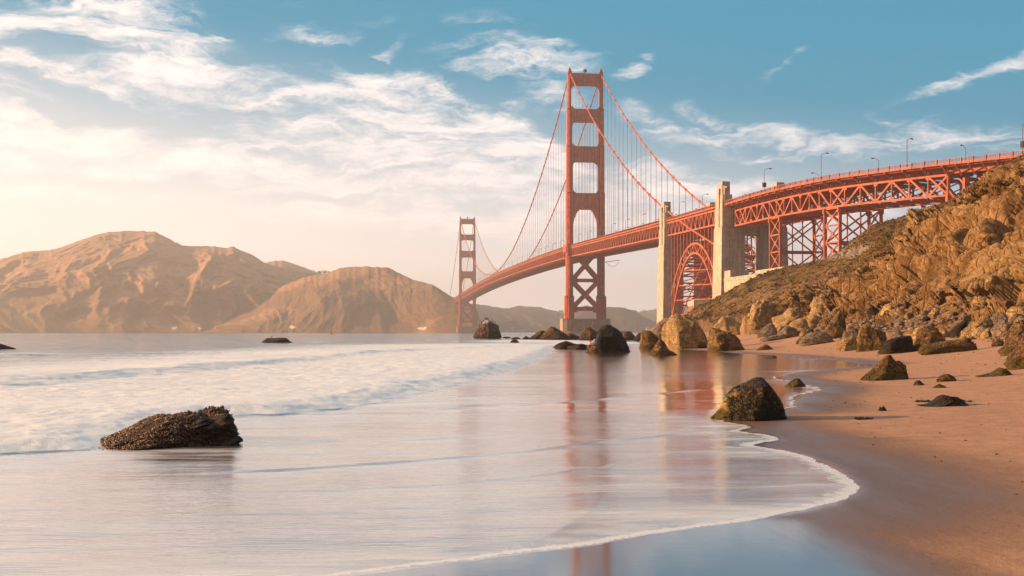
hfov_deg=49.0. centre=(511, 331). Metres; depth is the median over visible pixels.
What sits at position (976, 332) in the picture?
stone
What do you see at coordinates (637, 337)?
sea rock
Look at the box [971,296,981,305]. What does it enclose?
stone
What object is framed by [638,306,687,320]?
distant hills
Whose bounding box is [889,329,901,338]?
stone
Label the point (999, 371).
rock
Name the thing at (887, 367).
rock
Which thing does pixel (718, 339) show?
boulder
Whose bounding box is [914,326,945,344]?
boulder
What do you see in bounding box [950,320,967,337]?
boulder
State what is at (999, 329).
stone
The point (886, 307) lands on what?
stone
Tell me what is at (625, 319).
distant hills
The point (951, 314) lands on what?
rocks
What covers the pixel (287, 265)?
ridge
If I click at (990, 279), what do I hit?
stone
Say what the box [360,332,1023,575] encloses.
beach sand
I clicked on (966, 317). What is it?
stone
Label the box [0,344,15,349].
sea rock
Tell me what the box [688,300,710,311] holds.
brick fort
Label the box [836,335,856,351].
boulder
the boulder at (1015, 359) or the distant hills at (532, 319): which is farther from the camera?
the distant hills at (532, 319)
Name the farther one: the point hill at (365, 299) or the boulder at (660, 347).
the point hill at (365, 299)
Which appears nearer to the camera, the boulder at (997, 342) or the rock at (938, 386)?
the rock at (938, 386)
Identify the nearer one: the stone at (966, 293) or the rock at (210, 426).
the rock at (210, 426)
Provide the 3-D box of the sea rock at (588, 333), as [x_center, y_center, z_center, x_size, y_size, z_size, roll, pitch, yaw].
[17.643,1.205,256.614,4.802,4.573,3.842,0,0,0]
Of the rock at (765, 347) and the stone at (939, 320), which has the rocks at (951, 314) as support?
the stone at (939, 320)
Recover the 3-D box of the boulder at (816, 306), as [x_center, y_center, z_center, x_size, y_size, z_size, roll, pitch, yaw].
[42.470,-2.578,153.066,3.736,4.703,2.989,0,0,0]
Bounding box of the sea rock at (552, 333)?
[540,326,570,339]
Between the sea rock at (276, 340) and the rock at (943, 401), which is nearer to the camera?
the rock at (943, 401)
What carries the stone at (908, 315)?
on the headland cliff
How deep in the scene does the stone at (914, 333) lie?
85.47 m
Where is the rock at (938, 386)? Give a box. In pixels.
[932,384,946,387]
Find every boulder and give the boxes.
[585,345,601,352]
[595,325,630,351]
[639,330,658,348]
[648,338,677,354]
[650,316,670,338]
[659,314,706,348]
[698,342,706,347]
[707,327,744,350]
[713,316,741,334]
[740,299,775,334]
[757,323,776,337]
[760,334,785,341]
[772,307,802,330]
[778,326,798,337]
[787,317,808,331]
[798,331,833,345]
[806,314,822,328]
[810,296,824,315]
[822,305,845,338]
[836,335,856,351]
[842,325,858,338]
[856,324,886,351]
[877,335,913,353]
[913,343,920,350]
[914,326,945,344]
[918,338,977,354]
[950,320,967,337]
[960,318,993,338]
[991,338,1003,346]
[998,320,1023,355]
[1003,334,1023,369]
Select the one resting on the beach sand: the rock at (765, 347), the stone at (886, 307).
the rock at (765, 347)
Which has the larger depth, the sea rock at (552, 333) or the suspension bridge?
the suspension bridge
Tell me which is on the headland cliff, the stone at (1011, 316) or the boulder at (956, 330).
the stone at (1011, 316)
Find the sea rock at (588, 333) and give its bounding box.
[579,327,596,340]
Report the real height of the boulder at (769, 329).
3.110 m
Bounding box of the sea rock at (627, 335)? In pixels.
[623,331,634,339]
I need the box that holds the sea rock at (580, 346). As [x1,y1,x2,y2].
[567,344,589,348]
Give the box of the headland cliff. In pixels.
[688,155,1023,337]
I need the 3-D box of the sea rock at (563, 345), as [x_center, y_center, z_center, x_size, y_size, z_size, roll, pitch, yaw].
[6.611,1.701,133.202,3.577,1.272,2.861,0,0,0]
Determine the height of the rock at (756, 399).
1.411 m
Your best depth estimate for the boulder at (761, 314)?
177.58 m
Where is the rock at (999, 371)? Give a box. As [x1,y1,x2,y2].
[975,367,1012,376]
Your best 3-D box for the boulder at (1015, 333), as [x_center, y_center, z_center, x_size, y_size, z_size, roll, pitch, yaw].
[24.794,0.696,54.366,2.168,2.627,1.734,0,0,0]
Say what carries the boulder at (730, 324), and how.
on the beach sand
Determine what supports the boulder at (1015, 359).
on the beach sand
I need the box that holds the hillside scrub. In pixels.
[685,153,1023,323]
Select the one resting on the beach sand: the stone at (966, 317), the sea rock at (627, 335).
the sea rock at (627, 335)
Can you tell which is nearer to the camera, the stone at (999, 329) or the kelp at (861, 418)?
the kelp at (861, 418)
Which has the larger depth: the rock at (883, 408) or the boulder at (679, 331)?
the boulder at (679, 331)
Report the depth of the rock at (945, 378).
38.06 m
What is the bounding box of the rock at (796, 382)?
[785,378,805,386]
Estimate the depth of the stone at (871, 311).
116.38 m
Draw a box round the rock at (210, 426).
[99,405,242,450]
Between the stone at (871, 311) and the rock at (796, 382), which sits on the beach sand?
the rock at (796, 382)
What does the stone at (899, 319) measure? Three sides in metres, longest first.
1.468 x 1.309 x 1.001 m
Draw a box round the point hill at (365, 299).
[197,266,480,332]
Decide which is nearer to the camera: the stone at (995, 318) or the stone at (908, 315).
the stone at (995, 318)
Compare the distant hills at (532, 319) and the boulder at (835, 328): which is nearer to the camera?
the boulder at (835, 328)
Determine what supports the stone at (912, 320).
on the headland cliff
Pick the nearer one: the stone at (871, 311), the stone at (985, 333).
the stone at (985, 333)
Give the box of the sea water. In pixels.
[0,332,868,575]
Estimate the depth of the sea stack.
331.25 m
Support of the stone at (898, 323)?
on the headland cliff
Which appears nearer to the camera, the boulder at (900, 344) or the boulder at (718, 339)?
the boulder at (900, 344)
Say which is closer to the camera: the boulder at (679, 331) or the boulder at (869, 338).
the boulder at (869, 338)
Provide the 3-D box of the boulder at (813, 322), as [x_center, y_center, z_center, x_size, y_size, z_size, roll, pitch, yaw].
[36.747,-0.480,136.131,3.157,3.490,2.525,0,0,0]
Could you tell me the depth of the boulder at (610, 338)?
108.18 m
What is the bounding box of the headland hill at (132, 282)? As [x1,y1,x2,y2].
[0,231,318,332]
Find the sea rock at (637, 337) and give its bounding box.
[634,333,640,340]
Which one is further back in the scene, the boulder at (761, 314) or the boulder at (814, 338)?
the boulder at (761, 314)
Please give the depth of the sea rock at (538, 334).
300.48 m
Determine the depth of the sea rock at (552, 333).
270.59 m
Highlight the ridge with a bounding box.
[267,260,321,273]
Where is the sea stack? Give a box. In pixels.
[473,320,501,338]
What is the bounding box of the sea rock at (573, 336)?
[567,333,578,339]
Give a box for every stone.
[866,307,878,318]
[880,303,891,315]
[889,307,906,316]
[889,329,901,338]
[894,317,905,323]
[894,321,904,326]
[904,312,911,318]
[906,317,918,325]
[912,327,920,339]
[922,316,930,321]
[928,307,939,318]
[936,317,945,324]
[939,328,949,336]
[945,294,955,303]
[958,314,970,322]
[964,291,973,296]
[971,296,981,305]
[971,326,986,338]
[979,315,990,319]
[980,327,991,338]
[982,274,995,283]
[990,313,1008,324]
[990,322,1010,336]
[1006,306,1020,316]
[1008,313,1023,321]
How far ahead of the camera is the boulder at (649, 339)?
128.15 m
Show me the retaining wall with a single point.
(732, 278)
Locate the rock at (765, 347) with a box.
[756,344,772,350]
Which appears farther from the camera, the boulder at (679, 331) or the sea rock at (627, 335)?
the sea rock at (627, 335)
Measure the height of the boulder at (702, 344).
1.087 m
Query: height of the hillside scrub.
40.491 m
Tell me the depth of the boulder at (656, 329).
152.54 m
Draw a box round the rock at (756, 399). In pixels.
[710,377,786,420]
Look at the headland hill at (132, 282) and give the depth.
2708.39 m
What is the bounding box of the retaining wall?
[724,267,781,291]
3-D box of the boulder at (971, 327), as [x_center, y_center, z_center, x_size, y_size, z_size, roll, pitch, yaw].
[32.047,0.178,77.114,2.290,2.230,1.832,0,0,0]
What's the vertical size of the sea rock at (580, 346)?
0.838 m
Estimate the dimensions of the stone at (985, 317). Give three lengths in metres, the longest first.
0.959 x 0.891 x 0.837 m
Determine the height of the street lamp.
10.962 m
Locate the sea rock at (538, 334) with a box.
[530,330,544,338]
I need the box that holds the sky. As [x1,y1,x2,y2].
[0,0,1023,312]
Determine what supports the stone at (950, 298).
on the headland cliff
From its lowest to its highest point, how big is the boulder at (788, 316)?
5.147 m
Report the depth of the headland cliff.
112.04 m
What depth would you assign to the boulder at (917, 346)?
69.64 m
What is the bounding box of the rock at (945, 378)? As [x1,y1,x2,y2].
[936,374,955,381]
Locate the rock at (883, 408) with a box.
[878,406,886,410]
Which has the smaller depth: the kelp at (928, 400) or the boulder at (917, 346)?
the kelp at (928, 400)
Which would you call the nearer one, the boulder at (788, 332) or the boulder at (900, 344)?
the boulder at (900, 344)
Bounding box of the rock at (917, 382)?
[913,380,923,385]
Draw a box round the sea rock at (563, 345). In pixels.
[553,341,575,348]
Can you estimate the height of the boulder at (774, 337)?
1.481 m
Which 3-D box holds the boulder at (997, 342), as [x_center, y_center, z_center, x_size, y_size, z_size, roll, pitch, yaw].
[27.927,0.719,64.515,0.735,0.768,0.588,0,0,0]
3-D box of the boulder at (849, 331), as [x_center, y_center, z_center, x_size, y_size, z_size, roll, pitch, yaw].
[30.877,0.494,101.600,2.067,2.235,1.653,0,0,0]
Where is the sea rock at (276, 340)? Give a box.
[261,338,291,342]
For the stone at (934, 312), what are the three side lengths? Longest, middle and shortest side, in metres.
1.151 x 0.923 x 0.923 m
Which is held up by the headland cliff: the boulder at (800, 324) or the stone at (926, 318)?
the stone at (926, 318)
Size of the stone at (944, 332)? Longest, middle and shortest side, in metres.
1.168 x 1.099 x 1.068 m
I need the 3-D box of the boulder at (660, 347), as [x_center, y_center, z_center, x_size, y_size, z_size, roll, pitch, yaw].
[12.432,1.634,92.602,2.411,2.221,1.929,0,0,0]
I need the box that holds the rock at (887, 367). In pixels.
[860,355,908,380]
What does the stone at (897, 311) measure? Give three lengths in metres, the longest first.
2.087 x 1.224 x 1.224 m
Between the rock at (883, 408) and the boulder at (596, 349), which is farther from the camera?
the boulder at (596, 349)
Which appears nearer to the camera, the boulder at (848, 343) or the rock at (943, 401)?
the rock at (943, 401)
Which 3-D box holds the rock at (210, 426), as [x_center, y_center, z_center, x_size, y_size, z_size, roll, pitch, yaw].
[-6.183,1.850,19.968,2.940,1.028,2.506,0,0,-32]
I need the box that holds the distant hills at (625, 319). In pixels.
[555,305,656,332]
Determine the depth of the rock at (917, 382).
36.67 m
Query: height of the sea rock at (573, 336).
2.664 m
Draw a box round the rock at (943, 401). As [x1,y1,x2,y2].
[917,395,968,406]
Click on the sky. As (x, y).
(315, 135)
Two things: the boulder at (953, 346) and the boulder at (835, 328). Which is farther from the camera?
the boulder at (835, 328)
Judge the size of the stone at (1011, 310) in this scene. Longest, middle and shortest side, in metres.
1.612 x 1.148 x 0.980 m
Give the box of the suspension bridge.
[450,66,1023,333]
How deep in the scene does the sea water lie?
17.68 m
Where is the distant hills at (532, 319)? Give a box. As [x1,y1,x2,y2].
[472,304,656,331]
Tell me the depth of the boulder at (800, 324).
135.40 m
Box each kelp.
[854,417,873,419]
[915,399,931,401]

